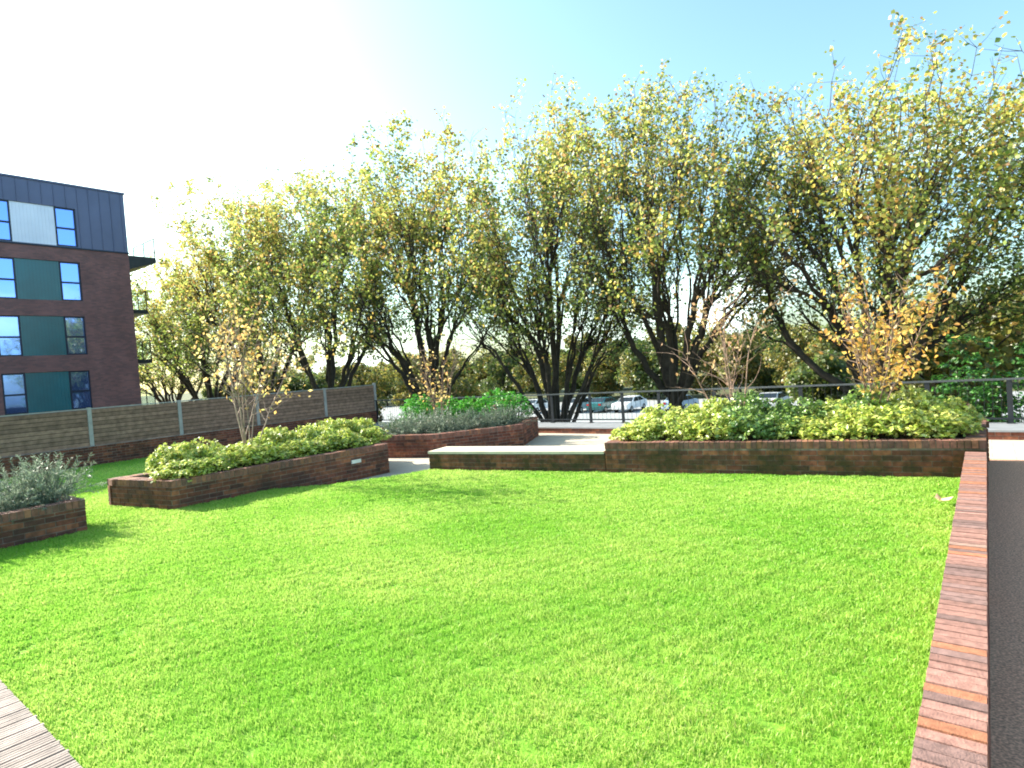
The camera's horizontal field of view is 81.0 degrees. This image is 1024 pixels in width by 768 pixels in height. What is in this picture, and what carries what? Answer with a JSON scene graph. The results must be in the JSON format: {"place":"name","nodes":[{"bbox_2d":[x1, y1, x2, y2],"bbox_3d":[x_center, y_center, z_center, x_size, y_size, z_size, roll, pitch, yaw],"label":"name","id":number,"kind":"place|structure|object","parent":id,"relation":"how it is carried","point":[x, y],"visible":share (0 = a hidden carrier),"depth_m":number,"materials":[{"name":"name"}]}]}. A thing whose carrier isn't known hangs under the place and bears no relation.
{"place":"outdoors","nodes":[
{"label":"outdoors","id":0,"kind":"place"},
{"bbox_2d":[0,173,155,456],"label":"apartment building","id":1,"kind":"structure","parent":0,"point":[68,265],"depth_m":31.72,"materials":[{"name":"brick"}]},
{"bbox_2d":[0,199,11,240],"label":"window","id":2,"kind":"structure","parent":1,"relation":"in","point":[5,222],"depth_m":29.92,"materials":[{"name":"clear glass"}]},
{"bbox_2d":[0,257,17,298],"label":"window","id":3,"kind":"structure","parent":1,"relation":"in","point":[8,286],"depth_m":29.92,"materials":[{"name":"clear glass"}]},
{"bbox_2d":[0,315,22,356],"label":"window","id":4,"kind":"structure","parent":1,"relation":"in","point":[10,328],"depth_m":29.91,"materials":[{"name":"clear glass"}]},
{"bbox_2d":[1,373,28,414],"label":"window","id":5,"kind":"structure","parent":1,"relation":"in","point":[13,384],"depth_m":29.95,"materials":[{"name":"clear glass"}]},
{"bbox_2d":[53,206,77,246],"bbox_3d":[-23.755,-8.335,31.882,0.070,2.046,0.926,-3,2,38],"label":"window","id":6,"kind":"structure","parent":1,"relation":"in","point":[64,218],"depth_m":31.88,"materials":[{"name":"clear glass"}]},
{"bbox_2d":[58,261,82,300],"bbox_3d":[-23.549,-5.463,31.961,0.070,2.066,0.926,-3,2,38],"label":"window","id":7,"kind":"structure","parent":1,"relation":"in","point":[69,272],"depth_m":31.95,"materials":[{"name":"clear glass"}]},
{"bbox_2d":[63,316,87,354],"bbox_3d":[-23.342,-2.582,32.041,0.070,2.046,0.926,-3,2,38],"label":"window","id":8,"kind":"structure","parent":1,"relation":"in","point":[75,332],"depth_m":32.03,"materials":[{"name":"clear glass"}]},
{"bbox_2d":[68,370,92,409],"bbox_3d":[-23.134,0.310,32.120,0.070,2.046,0.926,-3,2,38],"label":"window","id":9,"kind":"structure","parent":1,"relation":"in","point":[80,387],"depth_m":32.12,"materials":[{"name":"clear glass"}]},
{"bbox_2d":[279,373,334,393],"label":"tree","id":10,"kind":"object","parent":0,"point":[295,384],"visible":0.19,"depth_m":57.10,"materials":[{"name":"green plant"}]},
{"bbox_2d":[334,368,397,421],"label":"tree","id":11,"kind":"object","parent":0,"point":[378,380],"visible":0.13,"depth_m":46.29,"materials":[{"name":"green plant"}]},
{"bbox_2d":[418,374,491,415],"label":"tree","id":12,"kind":"object","parent":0,"point":[466,390],"visible":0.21,"depth_m":40.59,"materials":[{"name":"green plant"}]},
{"bbox_2d":[0,456,959,767],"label":"lawn","id":13,"kind":"structure","parent":0,"point":[532,752],"depth_m":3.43,"materials":[{"name":"green plant"}]},
{"bbox_2d":[0,680,82,767],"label":"deck","id":14,"kind":"structure","parent":13,"relation":"on","point":[27,739],"depth_m":3.23,"materials":[{"name":"grey wood"}]},
{"bbox_2d":[0,0,1023,395],"label":"sky","id":15,"kind":"structure","parent":0,"point":[124,96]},
{"bbox_2d":[141,366,1023,429],"bbox_3d":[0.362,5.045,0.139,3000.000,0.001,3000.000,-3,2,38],"label":"ground","id":16,"kind":"structure","parent":0,"point":[185,396],"depth_m":88.22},
{"bbox_2d":[135,291,231,435],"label":"plane tree","id":17,"kind":"object","parent":16,"relation":"on","point":[170,386],"visible":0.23,"depth_m":56.80,"materials":[{"name":"green plant"}]},
{"bbox_2d":[130,238,284,430],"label":"plane tree","id":18,"kind":"object","parent":16,"relation":"on","point":[167,296],"visible":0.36,"depth_m":47.38,"materials":[{"name":"green plant"}]},
{"bbox_2d":[134,166,350,395],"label":"plane tree","id":19,"kind":"object","parent":16,"relation":"on","point":[207,260],"visible":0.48,"depth_m":41.56,"materials":[{"name":"green plant"}]},
{"bbox_2d":[241,352,314,394],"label":"tree","id":20,"kind":"object","parent":16,"relation":"on","point":[297,365],"visible":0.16,"depth_m":65.00,"materials":[{"name":"green plant"}]},
{"bbox_2d":[198,158,425,390],"bbox_3d":[-11.807,-4.726,37.531,13.824,19.206,14.009,-3,2,38],"label":"plane tree","id":21,"kind":"object","parent":16,"relation":"on","point":[272,233],"visible":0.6,"depth_m":35.35,"materials":[{"name":"green plant"}]},
{"bbox_2d":[336,362,371,386],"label":"distant tree","id":22,"kind":"object","parent":16,"relation":"on","point":[361,372],"visible":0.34,"depth_m":103.33,"materials":[{"name":"green plant"}]},
{"bbox_2d":[277,106,538,414],"bbox_3d":[-4.782,-4.793,31.802,14.729,18.634,13.667,-3,2,38],"label":"plane tree","id":23,"kind":"object","parent":16,"relation":"on","point":[408,282],"visible":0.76,"depth_m":29.99,"materials":[{"name":"green plant"}]},
{"bbox_2d":[470,353,522,399],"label":"distant tree","id":24,"kind":"object","parent":16,"relation":"on","point":[498,371],"visible":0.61,"depth_m":86.91,"materials":[{"name":"green plant"}]},
{"bbox_2d":[511,354,544,393],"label":"distant tree","id":25,"kind":"object","parent":16,"relation":"on","point":[527,380],"visible":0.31,"depth_m":82.76,"materials":[{"name":"green plant"}]},
{"bbox_2d":[412,70,688,421],"bbox_3d":[1.691,-4.492,26.732,11.885,17.426,12.110,-3,2,38],"label":"plane tree","id":26,"kind":"object","parent":16,"relation":"on","point":[546,251],"visible":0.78,"depth_m":24.92,"materials":[{"name":"green plant"}]},
{"bbox_2d":[534,355,579,392],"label":"distant tree","id":27,"kind":"object","parent":16,"relation":"on","point":[562,377],"visible":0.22,"depth_m":79.34,"materials":[{"name":"green plant"}]},
{"bbox_2d":[560,333,601,374],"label":"distant tree","id":28,"kind":"object","parent":16,"relation":"on","point":[576,356],"visible":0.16,"depth_m":101.41,"materials":[{"name":"green plant"}]},
{"bbox_2d":[581,345,623,397],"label":"distant tree","id":29,"kind":"object","parent":16,"relation":"on","point":[607,373],"visible":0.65,"depth_m":78.28,"materials":[{"name":"green plant"}]},
{"bbox_2d":[619,350,660,395],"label":"distant tree","id":30,"kind":"object","parent":16,"relation":"on","point":[625,380],"visible":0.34,"depth_m":72.34,"materials":[{"name":"green plant"}]},
{"bbox_2d":[614,338,690,398],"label":"distant tree","id":31,"kind":"object","parent":16,"relation":"on","point":[646,382],"visible":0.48,"depth_m":71.79,"materials":[{"name":"green plant"}]},
{"bbox_2d":[527,59,873,410],"bbox_3d":[6.189,-4.069,22.943,12.922,16.137,12.233,-3,2,38],"label":"plane tree","id":32,"kind":"object","parent":16,"relation":"on","point":[655,262],"visible":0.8,"depth_m":21.12,"materials":[{"name":"green plant"}]},
{"bbox_2d":[678,319,744,395],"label":"distant tree","id":33,"kind":"object","parent":16,"relation":"on","point":[707,381],"visible":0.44,"depth_m":70.00,"materials":[{"name":"green plant"}]},
{"bbox_2d":[710,333,774,391],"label":"distant tree","id":34,"kind":"object","parent":16,"relation":"on","point":[754,363],"visible":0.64,"depth_m":66.36,"materials":[{"name":"green plant"}]},
{"bbox_2d":[745,331,794,391],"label":"distant tree","id":35,"kind":"object","parent":16,"relation":"on","point":[763,378],"visible":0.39,"depth_m":67.81,"materials":[{"name":"green plant"}]},
{"bbox_2d":[760,319,833,389],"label":"distant tree","id":36,"kind":"object","parent":16,"relation":"on","point":[791,357],"visible":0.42,"depth_m":60.44,"materials":[{"name":"green plant"}]},
{"bbox_2d":[784,349,854,409],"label":"tree","id":37,"kind":"object","parent":16,"relation":"on","point":[835,365],"visible":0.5,"depth_m":33.41,"materials":[{"name":"green plant"}]},
{"bbox_2d":[679,9,1023,399],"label":"plane tree","id":38,"kind":"object","parent":16,"relation":"on","point":[895,202],"visible":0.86,"depth_m":16.92,"materials":[{"name":"green plant"}]},
{"bbox_2d":[915,36,1023,334],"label":"plane tree","id":39,"kind":"object","parent":16,"relation":"on","point":[1017,264],"visible":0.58,"depth_m":16.05,"materials":[{"name":"green plant"}]},
{"bbox_2d":[931,334,1021,421],"bbox_3d":[10.931,1.332,14.210,2.229,5.124,2.002,-3,2,38],"label":"tall bush","id":40,"kind":"object","parent":16,"relation":"on","point":[985,395],"visible":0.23,"depth_m":14.01,"materials":[{"name":"green plant"}]},
{"bbox_2d":[1003,342,1023,421],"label":"tall bush","id":41,"kind":"object","parent":16,"relation":"on","point":[1017,374],"visible":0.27,"depth_m":13.80,"materials":[{"name":"green plant"}]},
{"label":"podium","id":42,"kind":"structure","parent":16,"relation":"on","visible":0},
{"bbox_2d":[0,411,376,478],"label":"wall","id":43,"kind":"structure","parent":42,"relation":"on","point":[120,451],"depth_m":17.40,"materials":[{"name":"brick"}]},
{"bbox_2d":[0,383,376,456],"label":"slatted fence","id":44,"kind":"object","parent":43,"relation":"on","point":[27,433],"visible":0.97,"depth_m":17.96,"materials":[{"name":"wood"}]},
{"bbox_2d":[374,422,1023,439],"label":"kerb wall","id":45,"kind":"structure","parent":42,"relation":"on","point":[1001,431],"depth_m":16.70,"materials":[{"name":"concrete"}]},
{"bbox_2d":[374,377,1023,423],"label":"metal railing","id":46,"kind":"object","parent":45,"relation":"on","point":[1010,418],"visible":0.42,"depth_m":15.61,"materials":[{"name":"metal"}]},
{"bbox_2d":[353,433,1023,480],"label":"terrace paving","id":47,"kind":"structure","parent":0,"point":[1007,449],"depth_m":13.71,"materials":[{"name":"grey concrete"}]},
{"bbox_2d":[0,495,87,548],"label":"brick planter","id":48,"kind":"object","parent":47,"relation":"on","point":[59,518],"visible":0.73,"depth_m":8.00,"materials":[{"name":"brick"}]},
{"bbox_2d":[0,465,50,522],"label":"feathery plant","id":49,"kind":"object","parent":48,"relation":"in","point":[4,506],"visible":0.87,"depth_m":8.04,"materials":[{"name":"green plant"}]},
{"bbox_2d":[0,452,86,512],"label":"feathery plant","id":50,"kind":"object","parent":48,"relation":"on","point":[52,495],"visible":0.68,"depth_m":8.36,"materials":[{"name":"green plant"}]},
{"bbox_2d":[0,451,106,500],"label":"feathery plant","id":51,"kind":"object","parent":48,"relation":"in","point":[77,478],"visible":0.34,"depth_m":8.85,"materials":[{"name":"green plant"}]},
{"bbox_2d":[107,441,389,509],"bbox_3d":[-4.422,1.702,11.790,1.980,0.612,5.553,-3,2,38],"label":"brick planter","id":52,"kind":"object","parent":47,"relation":"on","point":[322,469],"visible":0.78,"depth_m":10.40,"materials":[{"name":"brick"}]},
{"bbox_2d":[143,441,203,477],"bbox_3d":[-5.920,1.331,10.549,1.020,0.629,1.107,-5,2,-20],"label":"leafy shrub","id":53,"kind":"object","parent":52,"relation":"in","point":[168,454],"visible":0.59,"depth_m":10.35,"materials":[{"name":"green plant"}]},
{"bbox_2d":[148,458,216,482],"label":"leafy shrub","id":54,"kind":"object","parent":52,"relation":"in","point":[168,470],"visible":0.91,"depth_m":9.87,"materials":[{"name":"green plant"}]},
{"bbox_2d":[177,437,223,459],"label":"leafy shrub","id":55,"kind":"object","parent":52,"relation":"in","point":[207,448],"visible":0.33,"depth_m":10.84,"materials":[{"name":"green plant"}]},
{"bbox_2d":[179,455,240,474],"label":"leafy shrub","id":56,"kind":"object","parent":52,"relation":"in","point":[217,463],"visible":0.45,"depth_m":10.26,"materials":[{"name":"green plant"}]},
{"bbox_2d":[202,444,263,470],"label":"leafy shrub","id":57,"kind":"object","parent":52,"relation":"in","point":[223,452],"visible":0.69,"depth_m":10.66,"materials":[{"name":"green plant"}]},
{"bbox_2d":[168,285,334,445],"bbox_3d":[-4.934,-0.184,11.384,2.767,3.418,3.531,-3,2,38],"label":"sapling","id":58,"kind":"object","parent":52,"relation":"in","point":[234,372],"visible":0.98,"depth_m":11.37,"materials":[{"name":"yellow plant"}]},
{"bbox_2d":[228,437,282,465],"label":"leafy shrub","id":59,"kind":"object","parent":52,"relation":"in","point":[263,449],"visible":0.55,"depth_m":11.01,"materials":[{"name":"green plant"}]},
{"bbox_2d":[255,425,297,447],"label":"leafy shrub","id":60,"kind":"object","parent":52,"relation":"in","point":[275,434],"visible":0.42,"depth_m":11.93,"materials":[{"name":"green plant"}]},
{"bbox_2d":[254,446,305,463],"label":"leafy shrub","id":61,"kind":"object","parent":52,"relation":"in","point":[282,455],"visible":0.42,"depth_m":11.28,"materials":[{"name":"green plant"}]},
{"bbox_2d":[274,438,326,457],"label":"leafy shrub","id":62,"kind":"object","parent":52,"relation":"in","point":[300,445],"visible":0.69,"depth_m":11.59,"materials":[{"name":"green plant"}]},
{"bbox_2d":[311,426,362,451],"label":"leafy shrub","id":63,"kind":"object","parent":52,"relation":"in","point":[346,437],"visible":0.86,"depth_m":12.23,"materials":[{"name":"green plant"}]},
{"bbox_2d":[351,426,392,445],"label":"leafy shrub","id":64,"kind":"object","parent":52,"relation":"in","point":[373,431],"visible":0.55,"depth_m":12.95,"materials":[{"name":"green plant"}]},
{"bbox_2d":[380,416,538,457],"bbox_3d":[-1.358,1.383,16.447,3.906,0.552,4.473,-4,2,19],"label":"brick planter","id":65,"kind":"object","parent":47,"relation":"on","point":[421,445],"visible":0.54,"depth_m":14.70,"materials":[{"name":"brick"}]},
{"bbox_2d":[378,413,417,434],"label":"feathery plant","id":66,"kind":"object","parent":65,"relation":"in","point":[398,429],"visible":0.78,"depth_m":15.47,"materials":[{"name":"green plant"}]},
{"bbox_2d":[390,411,431,434],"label":"feathery plant","id":67,"kind":"object","parent":65,"relation":"in","point":[417,429],"visible":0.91,"depth_m":15.27,"materials":[{"name":"green plant"}]},
{"bbox_2d":[398,394,438,426],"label":"bright green shrub","id":68,"kind":"object","parent":65,"relation":"on","point":[413,403],"visible":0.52,"depth_m":17.43,"materials":[{"name":"green plant"}]},
{"bbox_2d":[396,325,466,417],"bbox_3d":[-2.229,-0.188,16.635,1.798,2.875,2.348,-3,2,22],"label":"sapling","id":69,"kind":"object","parent":65,"relation":"on","point":[432,394],"visible":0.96,"depth_m":16.50,"materials":[{"name":"orange plant"}]},
{"bbox_2d":[420,406,469,433],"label":"feathery plant","id":70,"kind":"object","parent":65,"relation":"on","point":[442,426],"visible":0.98,"depth_m":15.08,"materials":[{"name":"green plant"}]},
{"bbox_2d":[437,408,482,431],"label":"feathery plant","id":71,"kind":"object","parent":65,"relation":"in","point":[461,421],"visible":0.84,"depth_m":15.33,"materials":[{"name":"green plant"}]},
{"bbox_2d":[459,407,513,428],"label":"feathery plant","id":72,"kind":"object","parent":65,"relation":"in","point":[486,424],"visible":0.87,"depth_m":15.52,"materials":[{"name":"green plant"}]},
{"bbox_2d":[473,387,514,419],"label":"bright green shrub","id":73,"kind":"object","parent":65,"relation":"on","point":[485,401],"visible":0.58,"depth_m":17.18,"materials":[{"name":"green plant"}]},
{"bbox_2d":[494,391,532,421],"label":"bright green shrub","id":74,"kind":"object","parent":65,"relation":"on","point":[523,407],"visible":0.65,"depth_m":16.90,"materials":[{"name":"green plant"}]},
{"bbox_2d":[487,404,539,427],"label":"feathery plant","id":75,"kind":"object","parent":65,"relation":"on","point":[508,417],"visible":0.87,"depth_m":15.75,"materials":[{"name":"green plant"}]},
{"bbox_2d":[428,446,605,471],"bbox_3d":[0.121,1.447,11.050,3.551,0.510,0.656,-3,2,27],"label":"bench","id":76,"kind":"object","parent":47,"relation":"on","point":[560,458],"visible":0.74,"depth_m":10.74,"materials":[{"name":"brick"}]},
{"bbox_2d":[604,420,989,480],"bbox_3d":[4.540,1.095,9.730,5.544,0.652,2.306,-3,2,27],"label":"brick planter","id":77,"kind":"object","parent":47,"relation":"on","point":[924,457],"visible":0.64,"depth_m":8.64,"materials":[{"name":"brick"}]},
{"bbox_2d":[608,420,666,440],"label":"leafy shrub","id":78,"kind":"object","parent":77,"relation":"on","point":[631,430],"visible":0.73,"depth_m":10.08,"materials":[{"name":"green plant"}]},
{"bbox_2d":[634,403,683,429],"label":"leafy shrub","id":79,"kind":"object","parent":77,"relation":"on","point":[650,411],"visible":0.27,"depth_m":10.72,"materials":[{"name":"green plant"}]},
{"bbox_2d":[632,414,690,440],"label":"leafy shrub","id":80,"kind":"object","parent":77,"relation":"on","point":[657,425],"visible":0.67,"depth_m":9.93,"materials":[{"name":"green plant"}]},
{"bbox_2d":[656,412,715,440],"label":"leafy shrub","id":81,"kind":"object","parent":77,"relation":"on","point":[687,425],"visible":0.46,"depth_m":9.65,"materials":[{"name":"green plant"}]},
{"bbox_2d":[683,407,745,441],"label":"leafy shrub","id":82,"kind":"object","parent":77,"relation":"on","point":[712,419],"visible":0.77,"depth_m":9.43,"materials":[{"name":"green plant"}]},
{"bbox_2d":[694,396,739,434],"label":"leafy shrub","id":83,"kind":"object","parent":77,"relation":"on","point":[715,406],"visible":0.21,"depth_m":10.22,"materials":[{"name":"green plant"}]},
{"bbox_2d":[644,279,797,405],"bbox_3d":[3.591,-0.439,10.382,1.839,2.684,2.092,-5,2,-26],"label":"sapling","id":84,"kind":"object","parent":77,"relation":"in","point":[720,331],"visible":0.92,"depth_m":10.39,"materials":[{"name":"brown plant"}]},
{"bbox_2d":[711,406,771,440],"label":"leafy shrub","id":85,"kind":"object","parent":77,"relation":"on","point":[750,427],"visible":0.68,"depth_m":9.27,"materials":[{"name":"green plant"}]},
{"bbox_2d":[721,389,772,419],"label":"leafy shrub","id":86,"kind":"object","parent":77,"relation":"on","point":[743,399],"visible":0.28,"depth_m":10.07,"materials":[{"name":"green plant"}]},
{"bbox_2d":[741,411,804,439],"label":"leafy shrub","id":87,"kind":"object","parent":77,"relation":"in","point":[780,419],"visible":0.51,"depth_m":9.18,"materials":[{"name":"green plant"}]},
{"bbox_2d":[753,397,803,428],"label":"leafy shrub","id":88,"kind":"object","parent":77,"relation":"on","point":[779,405],"visible":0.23,"depth_m":9.90,"materials":[{"name":"green plant"}]},
{"bbox_2d":[767,415,831,439],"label":"leafy shrub","id":89,"kind":"object","parent":77,"relation":"in","point":[800,425],"visible":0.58,"depth_m":8.97,"materials":[{"name":"green plant"}]},
{"bbox_2d":[774,396,831,422],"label":"leafy shrub","id":90,"kind":"object","parent":77,"relation":"on","point":[805,402],"visible":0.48,"depth_m":9.57,"materials":[{"name":"green plant"}]},
{"bbox_2d":[806,398,856,422],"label":"leafy shrub","id":91,"kind":"object","parent":77,"relation":"on","point":[834,406],"visible":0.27,"depth_m":9.39,"materials":[{"name":"green plant"}]},
{"bbox_2d":[794,416,872,440],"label":"leafy shrub","id":92,"kind":"object","parent":77,"relation":"on","point":[832,432],"visible":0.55,"depth_m":8.73,"materials":[{"name":"green plant"}]},
{"bbox_2d":[830,405,900,439],"bbox_3d":[5.194,0.569,8.800,1.029,0.572,1.118,-4,2,17],"label":"leafy shrub","id":93,"kind":"object","parent":77,"relation":"on","point":[861,418],"visible":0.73,"depth_m":8.55,"materials":[{"name":"green plant"}]},
{"bbox_2d":[836,381,899,416],"bbox_3d":[5.591,0.387,9.393,1.034,0.851,1.104,-3,2,29],"label":"leafy shrub","id":94,"kind":"object","parent":77,"relation":"on","point":[850,398],"visible":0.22,"depth_m":9.28,"materials":[{"name":"green plant"}]},
{"bbox_2d":[810,256,967,433],"bbox_3d":[5.589,-0.610,9.016,2.097,2.813,2.208,-3,2,38],"label":"sapling","id":95,"kind":"object","parent":77,"relation":"in","point":[890,345],"visible":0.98,"depth_m":8.97,"materials":[{"name":"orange plant"}]},
{"bbox_2d":[864,404,941,438],"bbox_3d":[5.507,0.561,8.546,0.996,0.556,1.140,-4,2,-5],"label":"leafy shrub","id":96,"kind":"object","parent":77,"relation":"on","point":[910,416],"visible":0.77,"depth_m":8.31,"materials":[{"name":"green plant"}]},
{"bbox_2d":[872,384,942,434],"bbox_3d":[5.957,0.392,9.158,1.218,0.803,1.105,-3,2,44],"label":"leafy shrub","id":97,"kind":"object","parent":77,"relation":"on","point":[908,399],"visible":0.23,"depth_m":8.95,"materials":[{"name":"green plant"}]},
{"bbox_2d":[889,405,982,438],"bbox_3d":[5.925,0.553,8.413,1.158,0.520,0.994,-4,2,0],"label":"leafy shrub","id":98,"kind":"object","parent":77,"relation":"on","point":[949,420],"visible":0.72,"depth_m":8.13,"materials":[{"name":"green plant"}]},
{"bbox_2d":[906,395,985,432],"bbox_3d":[6.348,0.444,8.916,1.141,0.651,1.115,-3,2,38],"label":"leafy shrub","id":99,"kind":"object","parent":77,"relation":"on","point":[956,404],"visible":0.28,"depth_m":8.68,"materials":[{"name":"green plant"}]},
{"bbox_2d":[910,452,990,767],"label":"garden wall","id":100,"kind":"structure","parent":47,"relation":"on","point":[953,727],"depth_m":2.87,"materials":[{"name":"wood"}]},
{"bbox_2d":[379,391,1023,421],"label":"car park","id":101,"kind":"structure","parent":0,"point":[582,415],"depth_m":57.75,"materials":[{"name":"grey asphalt"}]},
{"bbox_2d":[382,349,427,405],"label":"distant tree","id":102,"kind":"object","parent":101,"relation":"on","point":[401,385],"visible":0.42,"depth_m":95.35,"materials":[{"name":"green plant"}]},
{"bbox_2d":[586,397,617,412],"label":"parked car","id":103,"kind":"object","parent":101,"relation":"on","point":[603,404],"visible":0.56,"depth_m":58.72,"materials":[{"name":"paint"}]},
{"bbox_2d":[611,395,646,411],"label":"parked car","id":104,"kind":"object","parent":101,"relation":"on","point":[631,400],"visible":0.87,"depth_m":57.53,"materials":[{"name":"paint"}]},
{"bbox_2d":[848,281,1023,421],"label":"tree","id":105,"kind":"object","parent":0,"point":[1009,337],"visible":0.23,"depth_m":24.20,"materials":[{"name":"green plant"}]},
{"bbox_2d":[988,459,1023,767],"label":"path","id":106,"kind":"structure","parent":0,"point":[1006,541],"depth_m":4.33,"materials":[{"name":"grey concrete"}]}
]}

